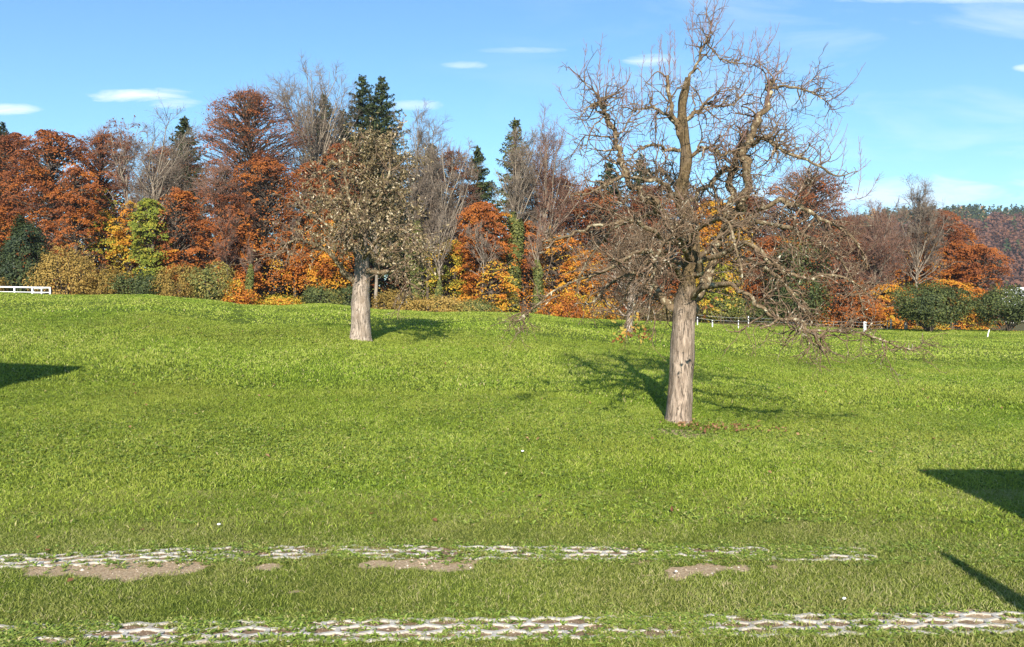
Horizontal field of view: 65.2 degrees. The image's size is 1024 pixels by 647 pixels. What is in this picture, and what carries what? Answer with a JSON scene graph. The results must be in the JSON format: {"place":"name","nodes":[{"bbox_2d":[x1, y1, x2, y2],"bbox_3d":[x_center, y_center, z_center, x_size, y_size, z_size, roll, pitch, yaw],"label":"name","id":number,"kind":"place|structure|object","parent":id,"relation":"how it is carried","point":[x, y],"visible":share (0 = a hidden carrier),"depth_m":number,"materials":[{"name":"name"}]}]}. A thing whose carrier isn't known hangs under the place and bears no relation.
{"place":"outdoors","nodes":[
{"label":"outdoors","id":0,"kind":"place"},
{"bbox_2d":[0,380,1023,542],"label":"meadow grass","id":1,"kind":"structure","parent":0,"point":[156,399],"depth_m":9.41,"materials":[{"name":"green plant"}]},
{"bbox_2d":[0,293,1023,646],"bbox_3d":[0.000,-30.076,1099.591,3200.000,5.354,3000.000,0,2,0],"label":"ground","id":2,"kind":"structure","parent":0,"point":[128,573],"depth_m":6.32,"materials":[{"name":"green plant"}]},
{"bbox_2d":[0,141,30,248],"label":"beech tree","id":3,"kind":"object","parent":2,"relation":"on","point":[4,183],"visible":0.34,"depth_m":65.22,"materials":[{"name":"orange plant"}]},
{"bbox_2d":[0,212,53,293],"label":"yew tree","id":4,"kind":"object","parent":2,"relation":"on","point":[19,237],"visible":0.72,"depth_m":51.11,"materials":[{"name":"green plant"}]},
{"bbox_2d":[0,132,66,283],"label":"beech tree","id":5,"kind":"object","parent":2,"relation":"on","point":[13,136],"visible":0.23,"depth_m":65.87,"materials":[{"name":"brown plant"}]},
{"bbox_2d":[0,129,115,292],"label":"beech tree","id":6,"kind":"object","parent":2,"relation":"on","point":[41,178],"visible":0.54,"depth_m":61.99,"materials":[{"name":"brown plant"}]},
{"bbox_2d":[22,238,105,294],"bbox_3d":[-27.709,-3.125,49.658,4.968,4.329,3.732,0,2,0],"label":"shrub","id":7,"kind":"object","parent":2,"relation":"on","point":[48,268],"visible":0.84,"depth_m":49.30,"materials":[{"name":"yellow plant"}]},
{"bbox_2d":[39,165,112,294],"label":"beech tree","id":8,"kind":"object","parent":2,"relation":"on","point":[74,198],"visible":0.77,"depth_m":59.45,"materials":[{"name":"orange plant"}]},
{"bbox_2d":[78,187,125,283],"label":"young tree","id":9,"kind":"object","parent":2,"relation":"on","point":[104,241],"visible":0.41,"depth_m":61.49,"materials":[{"name":"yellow plant"}]},
{"bbox_2d":[64,124,141,292],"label":"beech tree","id":10,"kind":"object","parent":2,"relation":"on","point":[100,162],"visible":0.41,"depth_m":67.97,"materials":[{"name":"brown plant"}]},
{"bbox_2d":[82,263,132,294],"bbox_3d":[-24.922,-2.557,49.889,3.196,2.669,2.573,0,2,0],"label":"shrub","id":11,"kind":"object","parent":2,"relation":"on","point":[101,278],"visible":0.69,"depth_m":49.37,"materials":[{"name":"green plant"}]},
{"bbox_2d":[96,115,149,258],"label":"bare tree","id":12,"kind":"object","parent":2,"relation":"on","point":[121,174],"visible":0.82,"depth_m":64.94,"materials":[{"name":"grey plant"}]},
{"bbox_2d":[102,201,161,290],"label":"young tree","id":13,"kind":"object","parent":2,"relation":"on","point":[124,237],"visible":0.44,"depth_m":60.27,"materials":[{"name":"yellow plant"}]},
{"bbox_2d":[108,267,178,294],"bbox_3d":[-23.051,-2.386,50.071,4.238,2.373,3.494,0,2,-14],"label":"shrub","id":14,"kind":"object","parent":2,"relation":"on","point":[138,284],"visible":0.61,"depth_m":49.11,"materials":[{"name":"green plant"}]},
{"bbox_2d":[122,198,176,290],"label":"young tree","id":15,"kind":"object","parent":2,"relation":"on","point":[148,256],"visible":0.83,"depth_m":58.38,"materials":[{"name":"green plant"}]},
{"bbox_2d":[101,90,207,222],"bbox_3d":[-28.264,-9.400,63.714,7.848,17.296,8.018,0,2,0],"label":"bare tree","id":16,"kind":"object","parent":2,"relation":"on","point":[160,179],"visible":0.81,"depth_m":63.52,"materials":[{"name":"grey plant"}]},
{"bbox_2d":[129,141,198,265],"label":"beech tree","id":17,"kind":"object","parent":2,"relation":"on","point":[157,152],"visible":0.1,"depth_m":70.13,"materials":[{"name":"brown plant"}]},
{"bbox_2d":[137,116,218,294],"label":"spruce tree","id":18,"kind":"object","parent":2,"relation":"on","point":[182,128],"visible":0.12,"depth_m":71.10,"materials":[{"name":"green plant"}]},
{"bbox_2d":[146,186,215,294],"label":"beech tree","id":19,"kind":"object","parent":2,"relation":"on","point":[178,196],"visible":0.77,"depth_m":59.57,"materials":[{"name":"orange plant"}]},
{"bbox_2d":[147,262,216,297],"bbox_3d":[-20.401,-2.425,49.425,3.729,2.787,3.482,2,2,45],"label":"shrub","id":20,"kind":"object","parent":2,"relation":"on","point":[181,283],"visible":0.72,"depth_m":48.91,"materials":[{"name":"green plant"}]},
{"bbox_2d":[181,259,243,300],"bbox_3d":[-18.129,-2.398,48.994,3.871,3.136,2.982,-1,2,-35],"label":"shrub","id":21,"kind":"object","parent":2,"relation":"on","point":[206,276],"visible":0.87,"depth_m":48.42,"materials":[{"name":"green plant"}]},
{"bbox_2d":[182,154,264,292],"bbox_3d":[-22.188,-6.691,61.551,6.656,12.805,5.642,0,2,0],"label":"beech tree","id":22,"kind":"object","parent":2,"relation":"on","point":[219,198],"visible":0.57,"depth_m":61.00,"materials":[{"name":"brown plant"}]},
{"bbox_2d":[205,207,242,292],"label":"bare tree","id":23,"kind":"object","parent":2,"relation":"on","point":[228,241],"visible":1,"depth_m":57.36,"materials":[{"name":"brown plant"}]},
{"bbox_2d":[220,278,260,304],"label":"shrub","id":24,"kind":"object","parent":2,"relation":"on","point":[244,299],"visible":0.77,"depth_m":48.50,"materials":[{"name":"orange plant"}]},
{"bbox_2d":[209,209,273,299],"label":"beech tree","id":25,"kind":"object","parent":2,"relation":"on","point":[241,232],"visible":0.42,"depth_m":59.40,"materials":[{"name":"orange plant"}]},
{"bbox_2d":[174,78,323,304],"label":"beech tree","id":26,"kind":"object","parent":2,"relation":"on","point":[247,112],"visible":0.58,"depth_m":66.44,"materials":[{"name":"brown plant"}]},
{"bbox_2d":[239,236,261,303],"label":"bare tree","id":27,"kind":"object","parent":2,"relation":"on","point":[249,277],"visible":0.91,"depth_m":53.84,"materials":[{"name":"green plant"}]},
{"bbox_2d":[210,152,309,302],"bbox_3d":[-19.634,-6.779,62.873,8.383,13.315,6.561,0,2,0],"label":"beech tree","id":28,"kind":"object","parent":2,"relation":"on","point":[264,167],"visible":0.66,"depth_m":62.33,"materials":[{"name":"orange plant"}]},
{"bbox_2d":[253,292,304,304],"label":"shrub","id":29,"kind":"object","parent":2,"relation":"on","point":[277,300],"visible":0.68,"depth_m":49.48,"materials":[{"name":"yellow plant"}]},
{"bbox_2d":[280,201,304,296],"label":"bare tree","id":30,"kind":"object","parent":2,"relation":"on","point":[290,237],"visible":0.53,"depth_m":62.46,"materials":[{"name":"brown plant"}]},
{"bbox_2d":[257,52,361,300],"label":"bare tree","id":31,"kind":"object","parent":2,"relation":"on","point":[310,118],"visible":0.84,"depth_m":69.10,"materials":[{"name":"grey plant"}]},
{"bbox_2d":[270,159,352,292],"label":"beech tree","id":32,"kind":"object","parent":2,"relation":"on","point":[311,221],"visible":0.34,"depth_m":62.79,"materials":[{"name":"orange plant"}]},
{"bbox_2d":[299,278,346,304],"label":"shrub","id":33,"kind":"object","parent":2,"relation":"on","point":[310,294],"visible":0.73,"depth_m":51.44,"materials":[{"name":"green plant"}]},
{"bbox_2d":[292,219,354,296],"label":"beech tree","id":34,"kind":"object","parent":2,"relation":"on","point":[325,265],"visible":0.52,"depth_m":59.98,"materials":[{"name":"orange plant"}]},
{"bbox_2d":[277,94,386,303],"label":"spruce tree","id":35,"kind":"object","parent":2,"relation":"on","point":[328,112],"visible":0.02,"depth_m":77.10,"materials":[{"name":"green plant"}]},
{"bbox_2d":[307,140,368,302],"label":"beech tree","id":36,"kind":"object","parent":2,"relation":"on","point":[338,145],"visible":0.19,"depth_m":69.18,"materials":[{"name":"brown plant"}]},
{"bbox_2d":[232,112,450,341],"bbox_3d":[-3.751,-2.570,21.365,4.898,6.143,5.416,1,2,39],"label":"fruit tree","id":37,"kind":"object","parent":2,"relation":"on","point":[364,272],"visible":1,"depth_m":21.43,"materials":[{"name":"beige plant"}]},
{"bbox_2d":[301,74,406,270],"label":"spruce tree","id":38,"kind":"object","parent":2,"relation":"on","point":[362,91],"visible":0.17,"depth_m":72.91,"materials":[{"name":"green plant"}]},
{"bbox_2d":[335,76,440,308],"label":"spruce tree","id":39,"kind":"object","parent":2,"relation":"on","point":[384,114],"visible":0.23,"depth_m":70.98,"materials":[{"name":"green plant"}]},
{"bbox_2d":[371,287,427,309],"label":"shrub","id":40,"kind":"object","parent":2,"relation":"on","point":[384,300],"visible":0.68,"depth_m":50.40,"materials":[{"name":"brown plant"}]},
{"bbox_2d":[401,156,434,306],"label":"bare tree","id":41,"kind":"object","parent":2,"relation":"on","point":[423,183],"visible":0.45,"depth_m":61.64,"materials":[{"name":"grey plant"}]},
{"bbox_2d":[378,97,465,309],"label":"bare tree","id":42,"kind":"object","parent":2,"relation":"on","point":[419,140],"visible":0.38,"depth_m":65.20,"materials":[{"name":"grey plant"}]},
{"bbox_2d":[414,163,445,310],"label":"bare tree","id":43,"kind":"object","parent":2,"relation":"on","point":[429,221],"visible":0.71,"depth_m":62.58,"materials":[{"name":"grey plant"}]},
{"bbox_2d":[0,544,875,567],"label":"paver strip","id":44,"kind":"object","parent":2,"relation":"on","point":[189,550],"visible":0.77,"depth_m":5.96,"materials":[{"name":"concrete"}]},
{"bbox_2d":[420,208,456,306],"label":"bare tree","id":45,"kind":"object","parent":2,"relation":"on","point":[438,290],"visible":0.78,"depth_m":59.75,"materials":[{"name":"grey plant"}]},
{"bbox_2d":[408,293,470,311],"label":"shrub","id":46,"kind":"object","parent":2,"relation":"on","point":[447,307],"visible":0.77,"depth_m":50.39,"materials":[{"name":"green plant"}]},
{"bbox_2d":[410,135,484,294],"bbox_3d":[-5.044,-7.470,64.210,6.424,15.267,5.653,0,2,0],"label":"bare tree","id":47,"kind":"object","parent":2,"relation":"on","point":[443,188],"visible":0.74,"depth_m":63.58,"materials":[{"name":"grey plant"}]},
{"bbox_2d":[420,239,488,311],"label":"young tree","id":48,"kind":"object","parent":2,"relation":"on","point":[453,283],"visible":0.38,"depth_m":63.17,"materials":[{"name":"yellow plant"}]},
{"bbox_2d":[427,140,483,275],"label":"beech tree","id":49,"kind":"object","parent":2,"relation":"on","point":[451,183],"visible":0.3,"depth_m":68.08,"materials":[{"name":"brown plant"}]},
{"bbox_2d":[6,173,914,328],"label":"woodland interior","id":50,"kind":"object","parent":2,"relation":"on","point":[389,285],"visible":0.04,"depth_m":69.95,"materials":[{"name":"brown plant"}]},
{"bbox_2d":[441,298,501,311],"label":"shrub","id":51,"kind":"object","parent":2,"relation":"on","point":[477,306],"visible":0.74,"depth_m":50.23,"materials":[{"name":"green plant"}]},
{"bbox_2d":[451,145,506,311],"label":"spruce tree","id":52,"kind":"object","parent":2,"relation":"on","point":[485,186],"visible":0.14,"depth_m":71.35,"materials":[{"name":"green plant"}]},
{"bbox_2d":[464,219,502,299],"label":"bare tree","id":53,"kind":"object","parent":2,"relation":"on","point":[487,246],"visible":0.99,"depth_m":57.80,"materials":[{"name":"grey plant"}]},
{"bbox_2d":[450,200,528,311],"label":"beech tree","id":54,"kind":"object","parent":2,"relation":"on","point":[477,212],"visible":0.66,"depth_m":60.28,"materials":[{"name":"orange plant"}]},
{"bbox_2d":[472,259,520,311],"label":"beech tree","id":55,"kind":"object","parent":2,"relation":"on","point":[496,294],"visible":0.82,"depth_m":57.54,"materials":[{"name":"orange plant"}]},
{"bbox_2d":[0,308,1023,414],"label":"meadow grass","id":56,"kind":"structure","parent":2,"relation":"on","point":[976,372],"depth_m":18.11,"materials":[{"name":"green plant"}]},
{"bbox_2d":[0,534,1023,646],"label":"weeds","id":57,"kind":"object","parent":2,"relation":"on","point":[566,637],"visible":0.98,"depth_m":4.85,"materials":[{"name":"green plant"}]},
{"bbox_2d":[0,610,1023,646],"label":"paver strip","id":58,"kind":"object","parent":2,"relation":"on","point":[962,617],"visible":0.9,"depth_m":4.63,"materials":[{"name":"stone"}]},
{"bbox_2d":[479,117,553,285],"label":"spruce tree","id":59,"kind":"object","parent":2,"relation":"on","point":[515,123],"visible":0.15,"depth_m":69.36,"materials":[{"name":"green plant"}]},
{"bbox_2d":[11,546,1022,646],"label":"soil crumbs","id":60,"kind":"object","parent":2,"relation":"on","point":[419,561],"visible":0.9,"depth_m":5.60,"materials":[{"name":"brown soil"}]},
{"bbox_2d":[488,127,552,311],"bbox_3d":[0.890,-7.693,61.693,5.308,15.712,4.623,-2,2,-43],"label":"bare tree","id":61,"kind":"object","parent":2,"relation":"on","point":[516,226],"visible":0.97,"depth_m":61.36,"materials":[{"name":"grey plant"}]},
{"bbox_2d":[34,319,1012,581],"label":"fallen leaves","id":62,"kind":"object","parent":2,"relation":"on","point":[558,389],"visible":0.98,"depth_m":11.75,"materials":[{"name":"brown plant"}]},
{"bbox_2d":[499,219,549,312],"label":"beech tree","id":63,"kind":"object","parent":2,"relation":"on","point":[524,292],"visible":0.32,"depth_m":63.38,"materials":[{"name":"orange plant"}]},
{"bbox_2d":[521,205,547,313],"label":"bare tree","id":64,"kind":"object","parent":2,"relation":"on","point":[537,267],"visible":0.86,"depth_m":59.71,"materials":[{"name":"green plant"}]},
{"bbox_2d":[504,101,597,311],"bbox_3d":[3.021,-8.943,64.469,7.975,18.626,9.007,0,2,0],"label":"bare tree","id":65,"kind":"object","parent":2,"relation":"on","point":[545,193],"visible":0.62,"depth_m":64.29,"materials":[{"name":"grey plant"}]},
{"bbox_2d":[523,235,585,317],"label":"beech tree","id":66,"kind":"object","parent":2,"relation":"on","point":[559,258],"visible":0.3,"depth_m":61.42,"materials":[{"name":"orange plant"}]},
{"bbox_2d":[524,170,599,292],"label":"beech tree","id":67,"kind":"object","parent":2,"relation":"on","point":[561,187],"visible":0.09,"depth_m":69.03,"materials":[{"name":"brown plant"}]},
{"bbox_2d":[535,291,589,317],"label":"shrub","id":68,"kind":"object","parent":2,"relation":"on","point":[558,312],"visible":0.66,"depth_m":52.40,"materials":[{"name":"orange plant"}]},
{"bbox_2d":[553,249,613,317],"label":"beech tree","id":69,"kind":"object","parent":2,"relation":"on","point":[569,276],"visible":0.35,"depth_m":59.98,"materials":[{"name":"orange plant"}]},
{"bbox_2d":[559,185,632,299],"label":"beech tree","id":70,"kind":"object","parent":2,"relation":"on","point":[590,211],"visible":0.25,"depth_m":67.38,"materials":[{"name":"brown plant"}]},
{"bbox_2d":[568,293,623,319],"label":"shrub","id":71,"kind":"object","parent":2,"relation":"on","point":[605,317],"visible":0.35,"depth_m":53.40,"materials":[{"name":"orange plant"}]},
{"bbox_2d":[577,161,631,261],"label":"spruce tree","id":72,"kind":"object","parent":2,"relation":"on","point":[608,172],"visible":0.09,"depth_m":83.23,"materials":[{"name":"green plant"}]},
{"bbox_2d":[570,209,682,331],"bbox_3d":[4.813,-2.123,32.866,4.977,5.316,5.068,0,2,0],"label":"fruit tree","id":73,"kind":"object","parent":2,"relation":"on","point":[623,287],"visible":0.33,"depth_m":32.86,"materials":[{"name":"beige plant"}]},
{"bbox_2d":[601,298,671,320],"bbox_3d":[8.622,-0.806,55.031,4.909,2.042,3.731,0,2,0],"label":"shrub","id":74,"kind":"object","parent":2,"relation":"on","point":[650,314],"visible":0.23,"depth_m":54.39,"materials":[{"name":"brown plant"}]},
{"bbox_2d":[601,184,682,260],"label":"beech tree","id":75,"kind":"object","parent":2,"relation":"on","point":[637,205],"visible":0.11,"depth_m":71.58,"materials":[{"name":"brown plant"}]},
{"bbox_2d":[673,261,749,321],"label":"young tree","id":76,"kind":"object","parent":2,"relation":"on","point":[721,289],"visible":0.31,"depth_m":59.90,"materials":[{"name":"yellow plant"}]},
{"bbox_2d":[682,200,755,319],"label":"maple tree","id":77,"kind":"object","parent":2,"relation":"on","point":[717,228],"visible":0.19,"depth_m":64.02,"materials":[{"name":"orange plant"}]},
{"bbox_2d":[484,0,957,424],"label":"fruit tree","id":78,"kind":"object","parent":2,"relation":"on","point":[683,307],"visible":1,"depth_m":11.80,"materials":[{"name":"brown plant"}]},
{"bbox_2d":[695,291,759,322],"bbox_3d":[15.866,-1.358,59.783,5.323,2.884,5.023,0,2,0],"label":"shrub","id":79,"kind":"object","parent":2,"relation":"on","point":[734,315],"visible":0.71,"depth_m":59.15,"materials":[{"name":"green plant"}]},
{"bbox_2d":[729,196,788,314],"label":"beech tree","id":80,"kind":"object","parent":2,"relation":"on","point":[750,210],"visible":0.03,"depth_m":71.15,"materials":[{"name":"brown plant"}]},
{"bbox_2d":[735,298,789,322],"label":"shrub","id":81,"kind":"object","parent":2,"relation":"on","point":[757,314],"visible":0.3,"depth_m":61.27,"materials":[{"name":"green plant"}]},
{"bbox_2d":[735,235,814,321],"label":"beech tree","id":82,"kind":"object","parent":2,"relation":"on","point":[770,243],"visible":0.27,"depth_m":63.36,"materials":[{"name":"brown plant"}]},
{"bbox_2d":[762,232,834,324],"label":"holly tree","id":83,"kind":"object","parent":2,"relation":"on","point":[813,294],"visible":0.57,"depth_m":60.30,"materials":[{"name":"green plant"}]},
{"bbox_2d":[743,162,879,321],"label":"beech tree","id":84,"kind":"object","parent":2,"relation":"on","point":[821,188],"visible":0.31,"depth_m":66.67,"materials":[{"name":"brown plant"}]},
{"bbox_2d":[806,202,887,296],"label":"bare tree","id":85,"kind":"object","parent":2,"relation":"on","point":[855,236],"visible":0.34,"depth_m":66.34,"materials":[{"name":"brown plant"}]},
{"bbox_2d":[809,211,885,305],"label":"beech tree","id":86,"kind":"object","parent":2,"relation":"on","point":[865,227],"visible":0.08,"depth_m":68.07,"materials":[{"name":"brown plant"}]},
{"bbox_2d":[805,277,894,327],"bbox_3d":[25.921,-1.002,62.215,6.813,5.311,7.252,0,2,0],"label":"shrub","id":87,"kind":"object","parent":2,"relation":"on","point":[837,302],"visible":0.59,"depth_m":61.01,"materials":[{"name":"orange plant"}]},
{"bbox_2d":[839,196,923,321],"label":"bare tree","id":88,"kind":"object","parent":2,"relation":"on","point":[885,237],"visible":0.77,"depth_m":65.34,"materials":[{"name":"grey plant"}]},
{"bbox_2d":[850,284,916,328],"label":"young tree","id":89,"kind":"object","parent":2,"relation":"on","point":[884,295],"visible":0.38,"depth_m":62.35,"materials":[{"name":"orange plant"}]},
{"bbox_2d":[865,199,921,312],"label":"bare tree","id":90,"kind":"object","parent":2,"relation":"on","point":[901,229],"visible":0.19,"depth_m":69.70,"materials":[{"name":"brown plant"}]},
{"bbox_2d":[883,227,954,328],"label":"beech tree","id":91,"kind":"object","parent":2,"relation":"on","point":[909,278],"visible":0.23,"depth_m":69.05,"materials":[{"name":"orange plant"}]},
{"bbox_2d":[888,172,969,327],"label":"bare tree","id":92,"kind":"object","parent":2,"relation":"on","point":[923,207],"visible":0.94,"depth_m":67.34,"materials":[{"name":"grey plant"}]},
{"bbox_2d":[886,278,981,330],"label":"round tree","id":93,"kind":"object","parent":2,"relation":"on","point":[931,310],"visible":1,"depth_m":53.08,"materials":[{"name":"green plant"}]},
{"bbox_2d":[901,208,989,322],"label":"beech tree","id":94,"kind":"object","parent":2,"relation":"on","point":[955,239],"visible":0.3,"depth_m":70.50,"materials":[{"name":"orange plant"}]},
{"bbox_2d":[911,278,997,329],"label":"beech tree","id":95,"kind":"object","parent":2,"relation":"on","point":[963,324],"visible":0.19,"depth_m":65.34,"materials":[{"name":"orange plant"}]},
{"bbox_2d":[943,243,1016,330],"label":"beech tree","id":96,"kind":"object","parent":2,"relation":"on","point":[973,271],"visible":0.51,"depth_m":68.22,"materials":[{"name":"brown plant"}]},
{"bbox_2d":[963,283,1023,330],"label":"round tree","id":97,"kind":"object","parent":2,"relation":"on","point":[1012,313],"visible":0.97,"depth_m":54.25,"materials":[{"name":"green plant"}]},
{"bbox_2d":[0,291,1023,362],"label":"meadow grass","id":98,"kind":"structure","parent":0,"point":[554,319],"depth_m":32.82,"materials":[{"name":"green plant"}]},
{"bbox_2d":[0,0,1023,286],"label":"sky","id":99,"kind":"structure","parent":0,"point":[939,88],"materials":[{"name":"blue"}]},
{"bbox_3d":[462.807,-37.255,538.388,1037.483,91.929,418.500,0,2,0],"label":"hill","id":100,"kind":"structure","parent":0,"visible":0},
{"bbox_2d":[796,203,1023,286],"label":"hilltop conifers","id":101,"kind":"object","parent":100,"relation":"on","point":[975,211],"visible":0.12,"depth_m":538.64,"materials":[{"name":"green plant"}]},
{"bbox_2d":[817,205,1023,290],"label":"hillside wood","id":102,"kind":"object","parent":100,"relation":"on","point":[999,226],"visible":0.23,"depth_m":443.87,"materials":[{"name":"brown plant"}]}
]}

